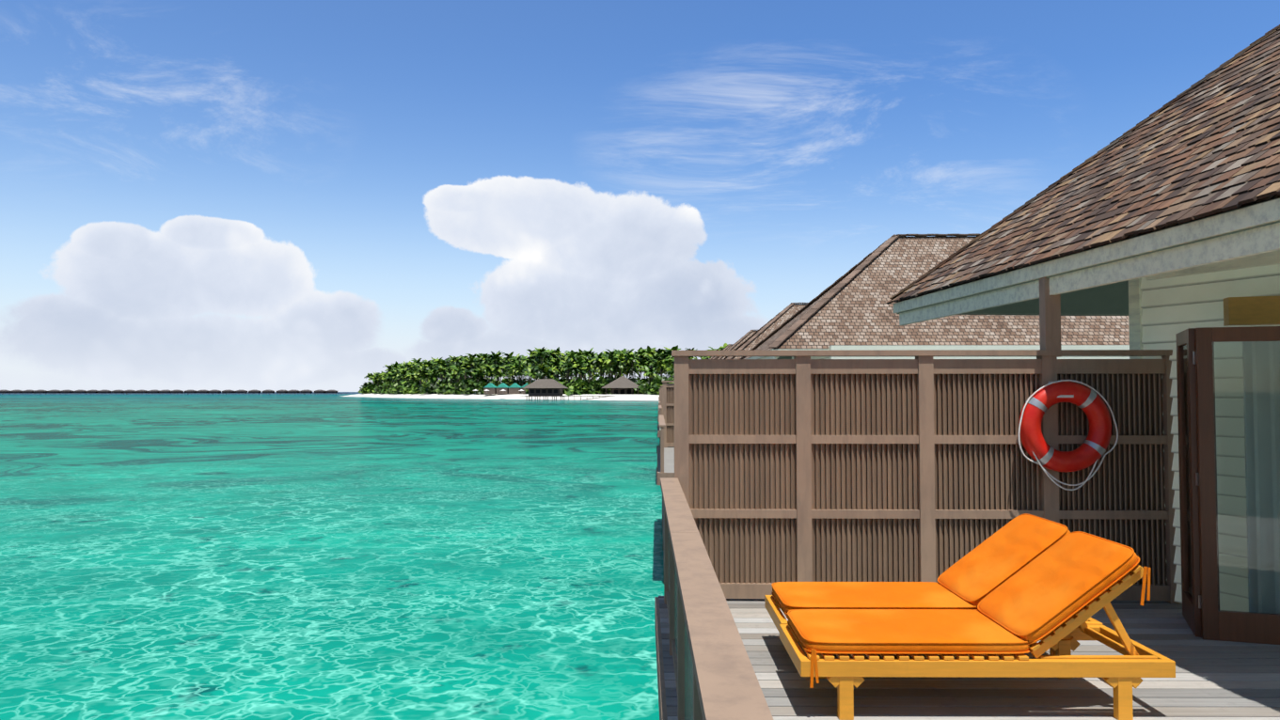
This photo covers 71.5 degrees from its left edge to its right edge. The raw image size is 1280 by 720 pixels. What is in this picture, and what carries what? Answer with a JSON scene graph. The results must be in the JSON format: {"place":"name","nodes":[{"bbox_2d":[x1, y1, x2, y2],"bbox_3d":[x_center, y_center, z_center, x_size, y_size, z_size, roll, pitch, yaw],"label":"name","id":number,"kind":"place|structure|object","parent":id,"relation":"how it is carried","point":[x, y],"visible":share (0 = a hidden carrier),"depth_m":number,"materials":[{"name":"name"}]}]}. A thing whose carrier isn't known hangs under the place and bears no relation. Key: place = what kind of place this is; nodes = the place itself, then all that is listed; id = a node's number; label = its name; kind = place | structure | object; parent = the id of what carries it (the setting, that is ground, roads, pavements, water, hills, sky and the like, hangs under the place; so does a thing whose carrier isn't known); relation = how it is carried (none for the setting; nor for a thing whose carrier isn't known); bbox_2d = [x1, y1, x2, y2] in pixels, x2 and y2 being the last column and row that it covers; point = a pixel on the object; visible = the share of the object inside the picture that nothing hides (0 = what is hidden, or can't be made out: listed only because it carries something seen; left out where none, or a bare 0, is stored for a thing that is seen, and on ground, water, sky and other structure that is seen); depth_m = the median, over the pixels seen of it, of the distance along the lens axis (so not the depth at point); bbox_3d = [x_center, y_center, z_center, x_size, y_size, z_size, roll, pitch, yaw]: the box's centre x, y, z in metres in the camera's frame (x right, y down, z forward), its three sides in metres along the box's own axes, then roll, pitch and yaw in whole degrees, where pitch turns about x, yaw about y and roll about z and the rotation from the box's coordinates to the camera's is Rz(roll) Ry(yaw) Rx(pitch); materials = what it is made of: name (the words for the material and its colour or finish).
{"place":"outdoors","nodes":[
{"label":"outdoors","id":0,"kind":"place"},
{"bbox_2d":[0,392,674,719],"bbox_3d":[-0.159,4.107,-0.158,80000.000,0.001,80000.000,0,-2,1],"label":"sea","id":1,"kind":"structure","parent":0,"point":[275,556],"depth_m":22.02,"materials":[{"name":"liquid"}]},
{"bbox_2d":[0,391,348,395],"bbox_3d":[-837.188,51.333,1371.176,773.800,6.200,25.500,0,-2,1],"label":"distant water villas","id":2,"kind":"object","parent":1,"relation":"on","point":[162,392],"visible":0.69,"depth_m":1358.82,"materials":[{"name":"grey wood"}]},
{"bbox_2d":[0,390,336,391],"bbox_3d":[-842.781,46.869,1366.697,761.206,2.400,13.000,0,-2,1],"label":"jetty roofs","id":3,"kind":"structure","parent":2,"relation":"on","point":[165,390],"depth_m":1361.56,"materials":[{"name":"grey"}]},
{"bbox_2d":[526,388,638,400],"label":"support stilts","id":4,"kind":"object","parent":1,"relation":"on","point":[568,397],"visible":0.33,"depth_m":456.14,"materials":[{"name":"brown wood"}]},
{"bbox_2d":[522,376,638,388],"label":"hut roofs","id":5,"kind":"structure","parent":4,"relation":"on","point":[623,382],"depth_m":452.71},
{"bbox_2d":[654,597,667,719],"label":"deck frame","id":6,"kind":"object","parent":1,"relation":"on","point":[662,706],"visible":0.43,"depth_m":5.62,"materials":[{"name":"beige paint"}]},
{"bbox_2d":[658,596,1279,719],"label":"deck","id":7,"kind":"structure","parent":6,"relation":"on","point":[1215,680],"depth_m":5.14,"materials":[{"name":"grey wood"}]},
{"bbox_2d":[660,477,773,719],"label":"railing","id":8,"kind":"object","parent":7,"relation":"on","point":[726,686],"depth_m":2.98,"materials":[{"name":"beige wood"}]},
{"bbox_2d":[671,349,1181,603],"bbox_3d":[2.347,0.947,7.311,4.170,2.052,0.150,0,-2,1],"label":"privacy screen","id":9,"kind":"object","parent":7,"relation":"on","point":[801,466],"visible":0.81,"depth_m":7.30,"materials":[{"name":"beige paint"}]},
{"bbox_2d":[1038,276,1061,357],"bbox_3d":[3.382,-0.357,7.332,0.125,0.660,0.115,0,-2,1],"label":"roof post","id":10,"kind":"object","parent":9,"relation":"on","point":[1050,321],"visible":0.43,"depth_m":7.28,"materials":[{"name":"beige paint"}]},
{"bbox_2d":[1018,381,1112,472],"bbox_3d":[3.419,0.537,7.149,0.730,0.730,0.163,0,-2,1],"label":"life buoy","id":11,"kind":"object","parent":9,"relation":"attached to","point":[1083,455],"visible":0.79,"depth_m":7.08,"materials":[{"name":"red plastic"}]},
{"bbox_2d":[1025,388,1106,465],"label":"reflective bands","id":12,"kind":"object","parent":11,"relation":"on","point":[1048,456],"visible":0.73,"depth_m":7.08,"materials":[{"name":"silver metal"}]},
{"bbox_2d":[1018,379,1118,490],"bbox_3d":[3.418,0.601,7.106,0.789,0.884,0.033,0,-2,1],"label":"rope","id":13,"kind":"object","parent":11,"relation":"attached to","point":[1092,470],"visible":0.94,"depth_m":7.09,"materials":[{"name":"white fabric"}]},
{"bbox_2d":[764,513,1102,655],"bbox_3d":[1.836,1.477,5.775,1.950,0.882,0.752,0,-2,0],"label":"sun lounger","id":14,"kind":"object","parent":7,"relation":"on","point":[973,578],"visible":0.58,"depth_m":5.68,"materials":[{"name":"orange fabric"}]},
{"bbox_2d":[779,531,1175,719],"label":"sun lounger","id":15,"kind":"object","parent":7,"relation":"on","point":[1066,580],"visible":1,"depth_m":4.68,"materials":[{"name":"orange fabric"}]},
{"bbox_2d":[1140,264,1279,612],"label":"siding wall","id":16,"kind":"structure","parent":7,"relation":"on","point":[1172,308],"depth_m":6.86,"materials":[{"name":"white wood"}]},
{"bbox_2d":[896,194,1279,302],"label":"roof edge trim","id":17,"kind":"structure","parent":16,"relation":"attached to","point":[1241,206],"depth_m":6.19,"materials":[{"name":"wood"}]},
{"bbox_2d":[885,24,1279,304],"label":"villa roof shingles","id":18,"kind":"object","parent":17,"relation":"on","point":[1208,144],"visible":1,"depth_m":7.31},
{"bbox_2d":[893,198,1279,325],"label":"fascia board","id":19,"kind":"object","parent":17,"relation":"attached to","point":[1262,240],"depth_m":6.27,"materials":[{"name":"grey wood"}]},
{"bbox_2d":[896,197,1279,316],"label":"roof soffit","id":20,"kind":"structure","parent":17,"relation":"attached to","point":[1113,298],"depth_m":10.63,"materials":[{"name":"wood"}]},
{"bbox_2d":[1128,250,1279,359],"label":"wall trim","id":21,"kind":"structure","parent":16,"relation":"attached to","point":[1135,309],"depth_m":7.03,"materials":[{"name":"grey wood"}]},
{"bbox_2d":[1223,296,1279,326],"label":"wall sign","id":22,"kind":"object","parent":16,"relation":"attached to","point":[1258,310],"depth_m":6.43,"materials":[{"name":"yellow wood"}]},
{"bbox_2d":[1242,341,1279,614],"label":"curtain","id":23,"kind":"object","parent":16,"relation":"hanging from","point":[1263,368],"depth_m":6.37,"materials":[{"name":"white fabric"}]},
{"bbox_2d":[1175,326,1279,645],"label":"folding door frames","id":24,"kind":"structure","parent":7,"relation":"on","point":[1208,620],"depth_m":6.18,"materials":[{"name":"brown wood"}]},
{"bbox_2d":[1192,351,1200,608],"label":"door hinges","id":25,"kind":"object","parent":24,"relation":"attached to","point":[1196,474],"depth_m":6.21,"materials":[{"name":"black metal"}]},
{"bbox_2d":[1180,341,1279,615],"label":"folding door glass","id":26,"kind":"object","parent":24,"relation":"in","point":[1186,475],"visible":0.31,"depth_m":6.14,"materials":[{"name":"glass"}]},
{"bbox_2d":[662,497,663,551],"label":"deck piles","id":27,"kind":"object","parent":1,"relation":"on","point":[663,521],"visible":0.02,"depth_m":19.07,"materials":[{"name":"wood"}]},
{"bbox_2d":[657,447,674,488],"bbox_3d":[4.882,2.715,23.044,8.867,0.350,8.724,0,-2,1],"label":"deck frame","id":28,"kind":"object","parent":1,"relation":"on","point":[665,475],"visible":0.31,"depth_m":18.78,"materials":[{"name":"beige paint"}]},
{"bbox_2d":[658,447,674,473],"bbox_3d":[4.895,2.560,23.049,8.840,0.040,8.670,0,-2,1],"label":"panel","id":29,"kind":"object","parent":28,"relation":"on","point":[669,460],"depth_m":22.31,"materials":[{"name":"wood"}]},
{"bbox_2d":[658,414,665,473],"bbox_3d":[0.560,2.044,23.092,0.145,1.015,8.555,0,-2,1],"label":"railing","id":30,"kind":"object","parent":29,"relation":"on","point":[661,422],"visible":0.92,"depth_m":18.84,"materials":[{"name":"beige paint"}]},
{"bbox_2d":[662,380,674,447],"bbox_3d":[2.758,1.670,27.394,4.170,2.052,0.150,0,-2,1],"label":"privacy screen","id":31,"kind":"object","parent":29,"relation":"on","point":[668,402],"visible":0.02,"depth_m":27.40,"materials":[{"name":"beige paint"}]},
{"bbox_2d":[739,233,979,359],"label":"villa roof caps","id":32,"kind":"object","parent":29,"relation":"on","point":[854,271],"visible":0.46,"depth_m":25.52,"materials":[{"name":"brown wood"}]},
{"bbox_2d":[342,394,659,400],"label":"beach","id":33,"kind":"structure","parent":0,"point":[640,397],"depth_m":515.55,"materials":[{"name":"white sand"}]},
{"bbox_2d":[472,389,523,395],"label":"beach umbrellas","id":34,"kind":"object","parent":33,"relation":"on","point":[475,390],"visible":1,"depth_m":506.00,"materials":[{"name":"white paint"}]},
{"bbox_2d":[483,387,528,394],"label":"teal roof houses","id":35,"kind":"structure","parent":33,"relation":"on","point":[509,390],"depth_m":528.55,"materials":[{"name":"brown wood"}]},
{"bbox_2d":[484,383,527,387],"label":"teal roofs","id":36,"kind":"structure","parent":35,"relation":"on","point":[503,386],"depth_m":529.18,"materials":[{"name":"teal"}]},
{"bbox_2d":[358,375,674,395],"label":"island shrubs","id":37,"kind":"object","parent":33,"relation":"on","point":[578,387],"visible":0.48,"depth_m":556.39,"materials":[{"name":"green plant"}]},
{"bbox_2d":[524,388,633,396],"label":"pavilion walls","id":38,"kind":"structure","parent":0,"point":[552,394],"depth_m":445.15,"materials":[{"name":"brown wood"}]},
{"bbox_2d":[530,389,631,394],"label":"pavilion openings","id":39,"kind":"object","parent":38,"relation":"in","point":[556,391],"visible":0.94,"depth_m":444.98,"materials":[{"name":"black"}]},
{"bbox_2d":[0,0,1279,392],"label":"sky","id":40,"kind":"structure","parent":0,"point":[196,195],"materials":[{"name":"blue"}]},
{"bbox_2d":[720,331,756,359],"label":"roof ridge cap","id":41,"kind":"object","parent":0,"point":[743,340],"depth_m":65.46,"materials":[{"name":"brown wood"}]},
{"bbox_2d":[726,303,806,359],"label":"shingle roof","id":42,"kind":"structure","parent":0,"point":[789,313],"depth_m":44.86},
{"bbox_2d":[751,356,791,359],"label":"villa roof soffit","id":43,"kind":"structure","parent":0,"point":[784,357],"depth_m":30.14,"materials":[{"name":"wood"}]},
{"bbox_2d":[746,348,829,359],"bbox_3d":[10.377,-0.458,26.113,14.040,1.204,8.440,0,-2,1],"label":"fascia board","id":44,"kind":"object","parent":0,"point":[766,357],"depth_m":22.03,"materials":[{"name":"grey wood"}]},
{"bbox_2d":[791,345,1129,359],"bbox_3d":[9.752,1.205,24.866,10.000,2.900,6.400,0,-2,1],"label":"villa body","id":45,"kind":"object","parent":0,"point":[978,347],"visible":0.07,"depth_m":21.75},
{"bbox_2d":[743,236,1129,359],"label":"shingle roof","id":46,"kind":"structure","parent":45,"relation":"on","point":[857,310],"depth_m":22.85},
{"bbox_2d":[1048,381,1074,397],"bbox_3d":[3.389,0.238,7.170,0.130,0.130,0.180,0,-2,1],"label":"life buoy bracket","id":47,"kind":"object","parent":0,"point":[1066,396],"visible":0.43,"depth_m":7.08,"materials":[{"name":"grey metal"}]},
{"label":"deck","id":48,"kind":"structure","parent":0,"visible":0},
{"bbox_2d":[660,385,662,414],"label":"fence post","id":49,"kind":"object","parent":48,"relation":"on","point":[661,398],"depth_m":47.48,"materials":[{"name":"beige paint"}]},
{"bbox_2d":[723,302,807,359],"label":"villa roof caps","id":50,"kind":"object","parent":48,"relation":"on","point":[744,344],"visible":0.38,"depth_m":45.37,"materials":[{"name":"brown wood"}]},
{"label":"deck","id":51,"kind":"structure","parent":0,"visible":0},
{"bbox_2d":[715,330,753,359],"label":"villa roof caps","id":52,"kind":"object","parent":51,"relation":"on","point":[736,342],"visible":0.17,"depth_m":65.57,"materials":[{"name":"brown wood"}]}
]}

